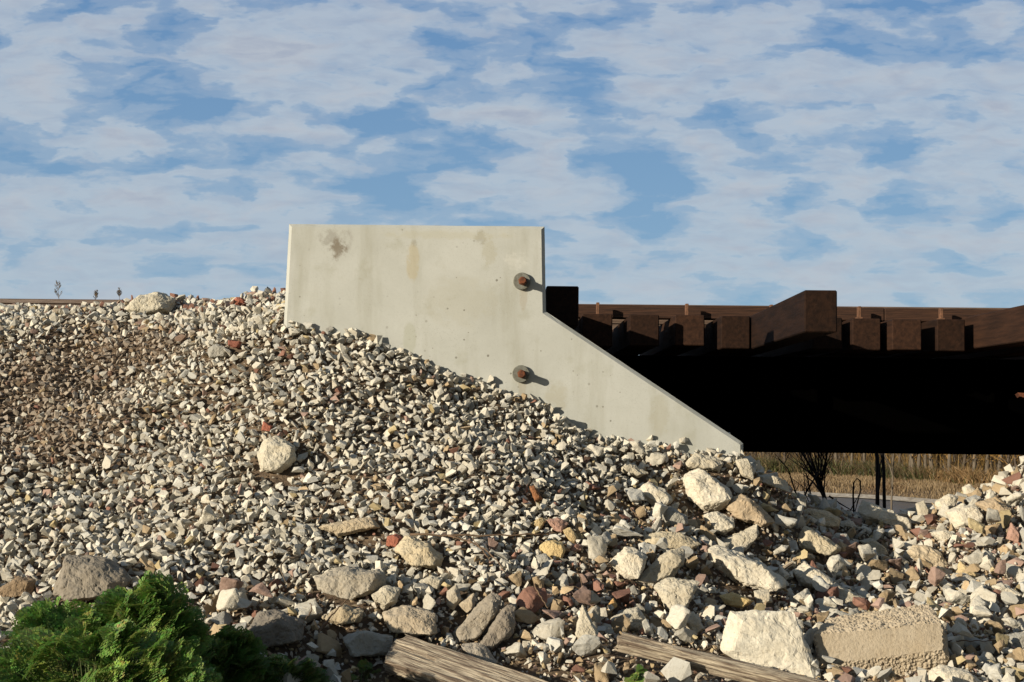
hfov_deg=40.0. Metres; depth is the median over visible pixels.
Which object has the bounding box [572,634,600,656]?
stone
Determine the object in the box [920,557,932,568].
stone
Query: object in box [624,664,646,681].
fern leaved plant
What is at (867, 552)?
stone
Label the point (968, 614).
stone
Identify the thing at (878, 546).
boulder
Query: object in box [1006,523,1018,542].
stone
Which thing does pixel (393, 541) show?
stone
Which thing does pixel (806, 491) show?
bare sapling
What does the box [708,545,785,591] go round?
boulder
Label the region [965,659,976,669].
stone
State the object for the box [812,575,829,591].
stone
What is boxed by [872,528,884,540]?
stone
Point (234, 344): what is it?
stone
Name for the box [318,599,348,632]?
dry twig
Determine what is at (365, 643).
boulder
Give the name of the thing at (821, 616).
stone
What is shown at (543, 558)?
stone
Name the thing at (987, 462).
bare tree
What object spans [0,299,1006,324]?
steel rail
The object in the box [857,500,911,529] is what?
boulder
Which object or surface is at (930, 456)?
bare tree
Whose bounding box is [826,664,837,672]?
stone
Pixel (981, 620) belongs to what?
stone
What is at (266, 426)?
stone
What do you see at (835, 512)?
stone
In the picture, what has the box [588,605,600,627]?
stone
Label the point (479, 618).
boulder
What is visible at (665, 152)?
sky
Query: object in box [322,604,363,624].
boulder
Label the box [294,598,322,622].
stone
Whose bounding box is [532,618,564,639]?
stone
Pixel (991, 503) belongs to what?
boulder
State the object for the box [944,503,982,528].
boulder
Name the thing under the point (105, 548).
stone
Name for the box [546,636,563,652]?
stone
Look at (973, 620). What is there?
stone
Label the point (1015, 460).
bare tree
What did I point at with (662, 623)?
stone
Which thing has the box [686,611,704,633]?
boulder
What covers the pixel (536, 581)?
stone
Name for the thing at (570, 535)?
stone
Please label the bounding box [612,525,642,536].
stone
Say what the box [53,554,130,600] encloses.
boulder
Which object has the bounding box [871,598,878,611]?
stone
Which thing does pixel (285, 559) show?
dry twig
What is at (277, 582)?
stone
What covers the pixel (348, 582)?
boulder
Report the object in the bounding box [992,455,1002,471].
bare tree
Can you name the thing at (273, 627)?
boulder
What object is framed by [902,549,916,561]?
stone
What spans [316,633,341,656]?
stone
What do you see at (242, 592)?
stone
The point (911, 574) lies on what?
stone
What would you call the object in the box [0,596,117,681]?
fern leaved plant
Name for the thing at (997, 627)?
stone
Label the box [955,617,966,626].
stone
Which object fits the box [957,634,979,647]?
stone
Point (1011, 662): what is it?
stone
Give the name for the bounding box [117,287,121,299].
dry weed
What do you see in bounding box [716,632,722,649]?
stone
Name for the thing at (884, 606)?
stone
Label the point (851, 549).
stone
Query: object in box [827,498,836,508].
stone
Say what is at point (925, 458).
bare tree
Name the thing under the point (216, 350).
boulder
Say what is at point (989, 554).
stone
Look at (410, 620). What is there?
boulder
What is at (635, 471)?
boulder
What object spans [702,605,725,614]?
stone
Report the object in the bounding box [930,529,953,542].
boulder
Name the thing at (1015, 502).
stone
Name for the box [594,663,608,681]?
stone
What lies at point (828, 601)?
stone
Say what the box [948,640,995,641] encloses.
dry twig
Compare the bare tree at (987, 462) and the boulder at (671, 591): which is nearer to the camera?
the boulder at (671, 591)
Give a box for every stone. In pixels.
[92,543,109,552]
[201,504,215,523]
[202,595,217,617]
[211,611,232,624]
[216,588,239,609]
[219,577,243,590]
[226,597,251,610]
[228,340,241,347]
[233,297,245,305]
[238,588,247,599]
[249,582,272,597]
[262,421,271,430]
[267,578,286,593]
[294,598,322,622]
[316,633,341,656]
[386,534,402,547]
[413,583,430,598]
[422,593,435,610]
[446,584,460,610]
[454,583,470,590]
[459,593,474,612]
[504,642,526,657]
[508,571,521,586]
[515,607,540,623]
[516,586,546,612]
[530,575,543,587]
[531,517,546,529]
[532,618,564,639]
[536,553,552,566]
[542,609,561,618]
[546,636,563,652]
[553,573,568,588]
[560,596,573,607]
[563,527,577,543]
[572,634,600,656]
[573,585,590,604]
[574,521,586,537]
[583,511,603,519]
[585,481,600,490]
[587,444,603,455]
[587,535,606,560]
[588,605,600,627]
[590,591,600,604]
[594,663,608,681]
[602,531,612,544]
[606,598,616,611]
[607,534,617,549]
[611,614,630,636]
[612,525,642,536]
[612,588,630,602]
[624,488,644,502]
[629,600,635,607]
[630,440,645,453]
[635,506,645,519]
[638,542,656,555]
[644,452,665,465]
[650,616,672,632]
[652,503,667,517]
[666,604,689,628]
[669,526,688,533]
[674,627,696,644]
[694,584,708,594]
[695,574,705,588]
[697,525,716,540]
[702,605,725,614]
[714,615,727,629]
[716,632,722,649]
[732,546,743,552]
[735,458,754,479]
[743,485,750,493]
[754,589,771,603]
[760,503,778,511]
[773,545,788,555]
[775,514,796,528]
[779,564,789,579]
[783,538,793,557]
[793,588,811,607]
[795,505,803,517]
[796,493,806,502]
[804,628,818,647]
[807,493,821,503]
[810,559,817,568]
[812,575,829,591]
[815,586,838,598]
[815,596,837,612]
[816,611,829,621]
[818,498,829,509]
[822,507,840,515]
[823,596,836,607]
[825,610,850,620]
[826,554,846,573]
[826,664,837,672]
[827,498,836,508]
[836,542,858,557]
[840,520,856,528]
[842,608,860,614]
[843,602,862,610]
[846,528,855,538]
[850,586,864,591]
[852,597,870,610]
[855,563,870,577]
[857,588,870,599]
[858,544,876,560]
[867,559,887,571]
[868,570,880,580]
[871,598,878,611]
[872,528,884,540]
[878,590,895,601]
[879,604,892,610]
[886,558,901,570]
[888,568,903,584]
[893,551,909,564]
[899,596,913,602]
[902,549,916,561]
[905,566,919,581]
[908,579,920,590]
[916,500,928,515]
[916,558,922,575]
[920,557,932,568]
[927,597,940,616]
[928,566,945,586]
[937,503,948,518]
[939,607,954,620]
[942,583,951,594]
[944,588,967,604]
[948,635,963,650]
[949,621,973,637]
[950,573,975,580]
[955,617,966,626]
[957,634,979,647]
[959,605,969,612]
[960,613,973,616]
[961,653,974,665]
[962,484,974,494]
[964,495,980,503]
[965,537,987,546]
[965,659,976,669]
[967,549,982,563]
[968,498,982,507]
[968,518,984,533]
[969,487,980,496]
[969,595,985,617]
[969,617,978,630]
[970,585,982,600]
[970,587,996,607]
[972,605,992,616]
[977,617,989,627]
[978,651,995,664]
[979,555,990,570]
[979,638,994,653]
[982,549,994,560]
[984,620,1002,636]
[985,489,995,498]
[985,496,1005,504]
[985,523,999,535]
[986,508,1000,523]
[988,663,1001,681]
[991,483,1008,496]
[994,559,1005,573]
[995,633,1009,646]
[996,580,1013,587]
[997,509,1011,530]
[997,544,1014,554]
[1001,497,1020,507]
[1001,551,1009,560]
[1002,617,1020,627]
[1004,652,1019,661]
[1004,658,1015,666]
[1006,491,1023,505]
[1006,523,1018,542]
[1006,563,1021,579]
[1012,647,1023,660]
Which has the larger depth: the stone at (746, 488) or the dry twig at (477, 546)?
the stone at (746, 488)
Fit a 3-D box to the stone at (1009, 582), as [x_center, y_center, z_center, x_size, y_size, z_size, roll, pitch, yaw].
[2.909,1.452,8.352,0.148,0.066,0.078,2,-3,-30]
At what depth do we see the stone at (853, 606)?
7.91 m
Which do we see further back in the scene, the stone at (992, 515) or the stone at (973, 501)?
the stone at (973, 501)
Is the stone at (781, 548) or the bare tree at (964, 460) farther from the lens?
the bare tree at (964, 460)
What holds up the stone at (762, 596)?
on the ground at (460, 617)
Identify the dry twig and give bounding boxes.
[280,555,299,586]
[318,491,331,521]
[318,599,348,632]
[410,533,544,536]
[448,534,505,572]
[534,584,547,607]
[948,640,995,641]
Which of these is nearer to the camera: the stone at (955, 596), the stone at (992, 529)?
the stone at (955, 596)
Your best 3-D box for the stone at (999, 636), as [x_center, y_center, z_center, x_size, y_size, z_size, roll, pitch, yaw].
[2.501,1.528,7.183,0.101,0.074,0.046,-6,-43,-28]
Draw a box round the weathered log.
[614,632,826,681]
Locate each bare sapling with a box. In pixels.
[773,452,798,494]
[785,454,818,493]
[802,463,832,495]
[829,495,852,510]
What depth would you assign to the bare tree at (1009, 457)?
105.97 m
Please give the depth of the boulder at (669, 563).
7.39 m
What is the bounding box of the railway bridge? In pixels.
[546,286,1023,454]
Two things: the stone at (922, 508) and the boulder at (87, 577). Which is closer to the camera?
the boulder at (87, 577)
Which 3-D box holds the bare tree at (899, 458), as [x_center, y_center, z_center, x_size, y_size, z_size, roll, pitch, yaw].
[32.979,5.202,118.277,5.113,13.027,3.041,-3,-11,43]
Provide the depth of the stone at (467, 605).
6.75 m
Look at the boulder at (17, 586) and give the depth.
6.84 m
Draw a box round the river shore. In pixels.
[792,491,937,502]
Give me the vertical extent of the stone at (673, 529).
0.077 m
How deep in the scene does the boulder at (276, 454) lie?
7.83 m
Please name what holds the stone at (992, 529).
on the ground at (460, 617)
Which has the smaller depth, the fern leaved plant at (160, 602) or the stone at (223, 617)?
the fern leaved plant at (160, 602)
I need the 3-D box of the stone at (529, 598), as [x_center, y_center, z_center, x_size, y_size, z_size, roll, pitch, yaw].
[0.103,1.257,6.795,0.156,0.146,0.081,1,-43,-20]
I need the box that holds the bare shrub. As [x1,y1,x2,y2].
[782,452,858,510]
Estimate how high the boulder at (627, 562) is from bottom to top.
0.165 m
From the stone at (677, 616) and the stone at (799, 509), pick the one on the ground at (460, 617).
the stone at (799, 509)
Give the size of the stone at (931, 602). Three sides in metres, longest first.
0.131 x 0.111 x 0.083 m
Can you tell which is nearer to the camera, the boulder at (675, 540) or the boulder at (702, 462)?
the boulder at (675, 540)
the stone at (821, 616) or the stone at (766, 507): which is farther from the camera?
the stone at (766, 507)
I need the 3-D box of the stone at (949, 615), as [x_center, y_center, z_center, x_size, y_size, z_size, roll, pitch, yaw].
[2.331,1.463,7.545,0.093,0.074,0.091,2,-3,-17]
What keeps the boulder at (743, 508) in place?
on the ground at (460, 617)
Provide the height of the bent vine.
1.055 m
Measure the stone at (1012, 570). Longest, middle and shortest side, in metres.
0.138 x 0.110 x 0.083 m
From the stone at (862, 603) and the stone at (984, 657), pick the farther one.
the stone at (862, 603)
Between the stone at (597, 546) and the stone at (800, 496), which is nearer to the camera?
the stone at (597, 546)
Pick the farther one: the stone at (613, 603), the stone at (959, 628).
the stone at (959, 628)
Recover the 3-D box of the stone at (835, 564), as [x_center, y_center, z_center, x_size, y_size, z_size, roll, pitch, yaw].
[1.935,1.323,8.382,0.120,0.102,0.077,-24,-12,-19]
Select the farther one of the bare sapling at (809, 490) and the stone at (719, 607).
the bare sapling at (809, 490)
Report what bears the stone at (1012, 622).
on the stone
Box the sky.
[0,0,1023,307]
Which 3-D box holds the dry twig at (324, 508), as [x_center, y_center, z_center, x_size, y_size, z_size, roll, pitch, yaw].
[-0.984,0.871,7.406,0.009,0.154,0.146,0,-3,19]
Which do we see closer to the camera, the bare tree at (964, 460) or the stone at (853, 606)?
the stone at (853, 606)
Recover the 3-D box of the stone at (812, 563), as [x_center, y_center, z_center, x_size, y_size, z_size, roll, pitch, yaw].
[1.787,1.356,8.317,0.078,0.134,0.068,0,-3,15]
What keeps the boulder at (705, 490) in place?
on the ground at (460, 617)
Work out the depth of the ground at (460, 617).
8.07 m
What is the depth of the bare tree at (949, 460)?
110.80 m
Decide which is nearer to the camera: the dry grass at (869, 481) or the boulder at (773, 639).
the boulder at (773, 639)
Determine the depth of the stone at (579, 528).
7.67 m
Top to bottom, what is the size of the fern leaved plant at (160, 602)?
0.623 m
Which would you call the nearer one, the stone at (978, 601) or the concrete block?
the concrete block
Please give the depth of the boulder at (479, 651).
6.36 m
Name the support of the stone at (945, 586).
on the ground at (460, 617)
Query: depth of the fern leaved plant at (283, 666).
5.92 m
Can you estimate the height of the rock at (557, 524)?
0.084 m
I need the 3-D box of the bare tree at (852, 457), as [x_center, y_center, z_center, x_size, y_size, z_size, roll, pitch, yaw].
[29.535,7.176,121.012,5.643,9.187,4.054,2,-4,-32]
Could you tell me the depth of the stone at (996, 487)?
10.28 m
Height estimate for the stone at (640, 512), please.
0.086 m
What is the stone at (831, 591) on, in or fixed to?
on the ground at (460, 617)
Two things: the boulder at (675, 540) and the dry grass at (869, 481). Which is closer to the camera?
the boulder at (675, 540)
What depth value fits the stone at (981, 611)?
7.55 m
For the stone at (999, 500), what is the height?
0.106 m
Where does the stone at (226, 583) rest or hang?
on the ground at (460, 617)
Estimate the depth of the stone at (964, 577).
8.49 m
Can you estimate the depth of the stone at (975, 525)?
9.03 m
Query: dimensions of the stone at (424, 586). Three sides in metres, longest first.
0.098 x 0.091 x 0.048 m
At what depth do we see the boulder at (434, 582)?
6.87 m
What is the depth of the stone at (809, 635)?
7.07 m
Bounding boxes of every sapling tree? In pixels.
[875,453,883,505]
[879,453,893,509]
[880,453,885,508]
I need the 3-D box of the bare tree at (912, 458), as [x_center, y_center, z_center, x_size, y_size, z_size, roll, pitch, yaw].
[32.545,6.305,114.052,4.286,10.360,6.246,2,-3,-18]
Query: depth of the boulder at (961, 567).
8.62 m
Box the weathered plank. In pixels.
[383,634,546,681]
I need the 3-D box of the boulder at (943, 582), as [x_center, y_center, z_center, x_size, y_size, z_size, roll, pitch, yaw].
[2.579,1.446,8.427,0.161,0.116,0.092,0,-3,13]
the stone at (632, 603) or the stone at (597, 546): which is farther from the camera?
the stone at (597, 546)
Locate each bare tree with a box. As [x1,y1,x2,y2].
[848,453,853,468]
[897,454,901,465]
[910,454,913,468]
[914,454,933,471]
[917,454,923,467]
[921,454,926,469]
[942,454,951,472]
[961,454,971,469]
[972,454,976,471]
[980,455,1019,466]
[982,455,989,473]
[989,456,992,473]
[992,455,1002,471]
[997,455,1017,464]
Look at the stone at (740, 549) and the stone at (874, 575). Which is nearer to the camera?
the stone at (740, 549)
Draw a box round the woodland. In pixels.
[743,452,1023,473]
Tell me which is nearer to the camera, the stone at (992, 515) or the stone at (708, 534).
the stone at (708, 534)
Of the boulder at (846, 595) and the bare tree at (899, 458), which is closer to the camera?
the boulder at (846, 595)
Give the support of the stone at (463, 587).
on the ground at (460, 617)
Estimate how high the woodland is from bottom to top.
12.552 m
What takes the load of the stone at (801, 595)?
on the ground at (460, 617)
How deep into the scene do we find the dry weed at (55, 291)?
13.34 m
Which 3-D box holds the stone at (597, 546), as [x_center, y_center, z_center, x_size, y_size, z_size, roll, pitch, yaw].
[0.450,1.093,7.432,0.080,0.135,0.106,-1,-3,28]
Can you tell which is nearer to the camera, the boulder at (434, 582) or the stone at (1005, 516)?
the boulder at (434, 582)
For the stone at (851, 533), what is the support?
on the ground at (460, 617)
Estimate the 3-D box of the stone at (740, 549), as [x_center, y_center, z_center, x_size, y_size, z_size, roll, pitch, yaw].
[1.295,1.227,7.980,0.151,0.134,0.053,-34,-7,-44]
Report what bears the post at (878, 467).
on the ground at (460, 617)
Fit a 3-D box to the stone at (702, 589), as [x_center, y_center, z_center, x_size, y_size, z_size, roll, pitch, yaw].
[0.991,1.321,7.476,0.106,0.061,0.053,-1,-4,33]
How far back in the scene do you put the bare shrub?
16.02 m
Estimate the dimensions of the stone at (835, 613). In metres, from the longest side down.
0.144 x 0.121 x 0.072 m
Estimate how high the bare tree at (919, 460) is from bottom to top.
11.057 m
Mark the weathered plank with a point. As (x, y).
(410, 658)
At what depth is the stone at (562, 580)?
7.09 m
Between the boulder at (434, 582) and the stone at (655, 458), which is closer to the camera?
the boulder at (434, 582)
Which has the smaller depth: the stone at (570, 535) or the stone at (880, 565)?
the stone at (570, 535)
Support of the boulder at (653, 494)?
on the ground at (460, 617)
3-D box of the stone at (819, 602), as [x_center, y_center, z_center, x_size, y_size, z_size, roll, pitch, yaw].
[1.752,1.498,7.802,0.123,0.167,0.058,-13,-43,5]
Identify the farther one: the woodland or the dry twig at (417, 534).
the woodland
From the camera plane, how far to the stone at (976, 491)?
10.28 m
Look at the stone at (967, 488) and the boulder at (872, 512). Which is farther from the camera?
the stone at (967, 488)
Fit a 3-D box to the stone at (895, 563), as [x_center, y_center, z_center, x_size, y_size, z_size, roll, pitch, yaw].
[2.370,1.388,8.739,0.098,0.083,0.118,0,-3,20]
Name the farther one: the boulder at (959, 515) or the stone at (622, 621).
the boulder at (959, 515)
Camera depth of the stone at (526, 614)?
6.67 m
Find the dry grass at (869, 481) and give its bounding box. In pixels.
[765,471,985,498]
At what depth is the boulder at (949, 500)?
9.88 m
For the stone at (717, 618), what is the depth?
7.09 m
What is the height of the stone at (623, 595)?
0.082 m
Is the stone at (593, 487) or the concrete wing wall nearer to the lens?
the stone at (593, 487)
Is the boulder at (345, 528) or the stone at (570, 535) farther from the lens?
the stone at (570, 535)
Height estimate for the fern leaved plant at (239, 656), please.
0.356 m
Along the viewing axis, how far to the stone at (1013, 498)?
9.70 m
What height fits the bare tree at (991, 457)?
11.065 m
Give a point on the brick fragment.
(536, 495)
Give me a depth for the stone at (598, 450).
8.44 m
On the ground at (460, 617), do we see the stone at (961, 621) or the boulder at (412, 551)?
the boulder at (412, 551)
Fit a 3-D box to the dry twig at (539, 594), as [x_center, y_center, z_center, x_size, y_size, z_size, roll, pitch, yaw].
[0.140,1.225,6.765,0.009,0.100,0.151,2,-3,-26]
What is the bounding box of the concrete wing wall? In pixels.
[284,224,742,459]
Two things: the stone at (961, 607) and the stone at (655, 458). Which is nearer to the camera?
the stone at (961, 607)
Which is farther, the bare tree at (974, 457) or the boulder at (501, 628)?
the bare tree at (974, 457)
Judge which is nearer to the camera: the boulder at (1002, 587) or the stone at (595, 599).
the stone at (595, 599)
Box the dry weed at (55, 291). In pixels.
[54,281,61,297]
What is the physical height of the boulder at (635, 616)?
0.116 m
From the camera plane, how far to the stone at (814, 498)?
9.82 m
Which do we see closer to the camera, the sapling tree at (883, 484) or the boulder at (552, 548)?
the boulder at (552, 548)
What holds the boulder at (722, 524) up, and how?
on the ground at (460, 617)
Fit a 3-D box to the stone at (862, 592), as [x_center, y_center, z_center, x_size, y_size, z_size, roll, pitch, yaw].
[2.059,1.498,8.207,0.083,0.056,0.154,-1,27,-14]
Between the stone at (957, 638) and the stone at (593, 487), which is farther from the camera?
the stone at (593, 487)
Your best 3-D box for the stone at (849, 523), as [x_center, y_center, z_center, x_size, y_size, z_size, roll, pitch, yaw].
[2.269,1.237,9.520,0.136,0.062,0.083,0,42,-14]
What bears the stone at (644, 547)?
on the ground at (460, 617)
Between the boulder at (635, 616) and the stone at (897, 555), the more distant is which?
the stone at (897, 555)
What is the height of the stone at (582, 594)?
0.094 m
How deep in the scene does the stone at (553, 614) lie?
6.68 m
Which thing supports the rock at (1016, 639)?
on the ground at (460, 617)
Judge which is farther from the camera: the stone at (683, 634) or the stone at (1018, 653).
the stone at (1018, 653)
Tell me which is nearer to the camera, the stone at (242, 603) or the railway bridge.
the stone at (242, 603)
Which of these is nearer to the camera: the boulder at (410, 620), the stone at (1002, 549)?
the boulder at (410, 620)
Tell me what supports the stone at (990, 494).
on the ground at (460, 617)
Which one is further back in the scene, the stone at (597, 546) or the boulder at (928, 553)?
the boulder at (928, 553)
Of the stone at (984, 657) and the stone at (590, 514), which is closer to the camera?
the stone at (984, 657)
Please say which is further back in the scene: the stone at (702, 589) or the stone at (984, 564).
the stone at (984, 564)
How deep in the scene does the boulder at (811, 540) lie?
8.57 m
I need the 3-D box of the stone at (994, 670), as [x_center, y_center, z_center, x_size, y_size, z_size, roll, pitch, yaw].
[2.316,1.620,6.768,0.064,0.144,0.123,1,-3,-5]
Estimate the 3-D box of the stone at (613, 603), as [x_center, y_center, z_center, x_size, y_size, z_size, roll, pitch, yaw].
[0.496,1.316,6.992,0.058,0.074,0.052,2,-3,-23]
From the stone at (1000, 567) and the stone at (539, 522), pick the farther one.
the stone at (1000, 567)
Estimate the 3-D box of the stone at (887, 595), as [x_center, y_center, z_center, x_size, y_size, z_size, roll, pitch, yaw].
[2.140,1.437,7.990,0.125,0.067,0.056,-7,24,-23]
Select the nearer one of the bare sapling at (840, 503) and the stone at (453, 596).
the stone at (453, 596)
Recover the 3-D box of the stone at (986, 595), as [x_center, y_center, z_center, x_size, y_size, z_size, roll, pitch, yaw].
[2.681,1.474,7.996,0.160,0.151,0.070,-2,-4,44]
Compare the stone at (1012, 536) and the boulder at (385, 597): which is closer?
the boulder at (385, 597)
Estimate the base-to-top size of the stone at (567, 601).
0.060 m
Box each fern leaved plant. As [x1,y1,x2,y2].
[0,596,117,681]
[0,614,222,681]
[89,570,225,681]
[197,624,278,681]
[255,654,335,681]
[351,658,380,681]
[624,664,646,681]
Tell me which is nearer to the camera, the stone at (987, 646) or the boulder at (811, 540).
the stone at (987, 646)
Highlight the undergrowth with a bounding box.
[753,455,1019,484]
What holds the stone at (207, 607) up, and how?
on the ground at (460, 617)
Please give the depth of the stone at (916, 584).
8.40 m
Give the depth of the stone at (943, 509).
9.78 m
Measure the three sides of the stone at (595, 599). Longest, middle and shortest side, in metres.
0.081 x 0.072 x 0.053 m
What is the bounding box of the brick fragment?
[529,485,542,502]
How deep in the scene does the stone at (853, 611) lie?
7.59 m
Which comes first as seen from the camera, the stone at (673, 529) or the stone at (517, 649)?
the stone at (517, 649)
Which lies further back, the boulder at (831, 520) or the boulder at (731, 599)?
the boulder at (831, 520)
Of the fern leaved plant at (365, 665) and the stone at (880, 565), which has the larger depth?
the stone at (880, 565)
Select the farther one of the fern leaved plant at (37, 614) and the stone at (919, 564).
the stone at (919, 564)
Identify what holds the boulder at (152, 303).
on the ground at (460, 617)
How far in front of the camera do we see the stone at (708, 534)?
8.16 m
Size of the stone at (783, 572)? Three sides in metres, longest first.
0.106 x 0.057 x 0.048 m
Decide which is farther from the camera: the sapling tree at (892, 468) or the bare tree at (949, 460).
the bare tree at (949, 460)
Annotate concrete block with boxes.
[813,604,949,677]
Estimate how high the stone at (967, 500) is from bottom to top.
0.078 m
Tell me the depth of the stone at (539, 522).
7.61 m
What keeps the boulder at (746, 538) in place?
on the ground at (460, 617)
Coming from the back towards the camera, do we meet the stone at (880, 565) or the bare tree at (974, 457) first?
the bare tree at (974, 457)
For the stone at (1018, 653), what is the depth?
6.99 m
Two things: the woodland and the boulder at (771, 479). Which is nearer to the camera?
the boulder at (771, 479)
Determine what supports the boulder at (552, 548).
on the ground at (460, 617)
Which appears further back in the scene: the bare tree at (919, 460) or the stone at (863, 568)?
the bare tree at (919, 460)
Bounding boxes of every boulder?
[0,576,35,598]
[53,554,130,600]
[123,292,174,314]
[208,344,228,358]
[247,609,304,648]
[257,435,296,472]
[314,566,386,599]
[319,517,379,536]
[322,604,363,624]
[342,630,392,656]
[371,585,400,609]
[382,605,436,636]
[394,535,443,568]
[418,575,442,590]
[452,592,501,643]
[461,642,497,663]
[480,604,515,651]
[539,540,564,560]
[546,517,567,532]
[575,605,598,638]
[609,546,647,579]
[611,606,645,631]
[621,461,647,477]
[635,548,684,586]
[638,482,672,505]
[644,531,700,549]
[654,577,699,611]
[662,506,687,527]
[683,468,732,510]
[685,453,723,470]
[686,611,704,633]
[703,511,734,535]
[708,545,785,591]
[719,592,753,607]
[720,610,820,679]
[723,524,758,550]
[724,494,774,526]
[756,473,791,492]
[792,561,833,588]
[797,526,840,555]
[803,508,841,527]
[830,582,863,603]
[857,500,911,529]
[859,538,888,555]
[907,544,948,567]
[928,573,956,589]
[928,664,981,681]
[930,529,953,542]
[935,494,957,509]
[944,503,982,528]
[956,561,978,581]
[975,498,1010,513]
[991,583,1022,596]
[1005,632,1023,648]
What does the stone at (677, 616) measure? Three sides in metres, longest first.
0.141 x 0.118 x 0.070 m
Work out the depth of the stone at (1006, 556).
8.77 m
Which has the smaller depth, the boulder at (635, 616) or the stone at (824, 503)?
the boulder at (635, 616)
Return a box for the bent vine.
[852,478,860,511]
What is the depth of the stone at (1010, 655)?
7.06 m
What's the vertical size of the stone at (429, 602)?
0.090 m
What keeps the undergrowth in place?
on the ground at (460, 617)
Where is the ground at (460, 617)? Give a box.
[0,303,1023,681]
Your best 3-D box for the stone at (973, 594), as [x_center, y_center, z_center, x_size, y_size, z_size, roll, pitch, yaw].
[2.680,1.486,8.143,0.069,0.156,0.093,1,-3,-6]
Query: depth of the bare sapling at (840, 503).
14.48 m
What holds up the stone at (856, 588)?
on the ground at (460, 617)
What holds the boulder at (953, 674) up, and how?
on the ground at (460, 617)
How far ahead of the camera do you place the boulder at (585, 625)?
6.51 m
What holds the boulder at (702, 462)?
on the ground at (460, 617)
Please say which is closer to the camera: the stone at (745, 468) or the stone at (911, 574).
the stone at (911, 574)
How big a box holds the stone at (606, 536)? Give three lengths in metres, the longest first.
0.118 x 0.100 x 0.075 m
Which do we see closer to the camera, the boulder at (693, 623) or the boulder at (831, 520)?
the boulder at (693, 623)
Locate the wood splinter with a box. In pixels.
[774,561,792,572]
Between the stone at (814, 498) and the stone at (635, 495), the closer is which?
the stone at (635, 495)
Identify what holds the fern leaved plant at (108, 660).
on the ground at (460, 617)
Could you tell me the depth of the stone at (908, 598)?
8.19 m
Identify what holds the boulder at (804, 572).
on the ground at (460, 617)
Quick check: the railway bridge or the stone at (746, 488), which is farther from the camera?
the railway bridge
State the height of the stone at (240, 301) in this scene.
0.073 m
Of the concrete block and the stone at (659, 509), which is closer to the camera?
the concrete block
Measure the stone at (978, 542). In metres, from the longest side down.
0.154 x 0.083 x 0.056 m
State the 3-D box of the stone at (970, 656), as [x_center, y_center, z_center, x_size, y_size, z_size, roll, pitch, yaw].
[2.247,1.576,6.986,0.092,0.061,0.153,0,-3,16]
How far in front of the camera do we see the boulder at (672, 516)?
8.11 m
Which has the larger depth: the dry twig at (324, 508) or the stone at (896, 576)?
the stone at (896, 576)
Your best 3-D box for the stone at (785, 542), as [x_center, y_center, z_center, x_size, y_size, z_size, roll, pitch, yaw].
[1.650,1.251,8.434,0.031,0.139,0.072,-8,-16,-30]

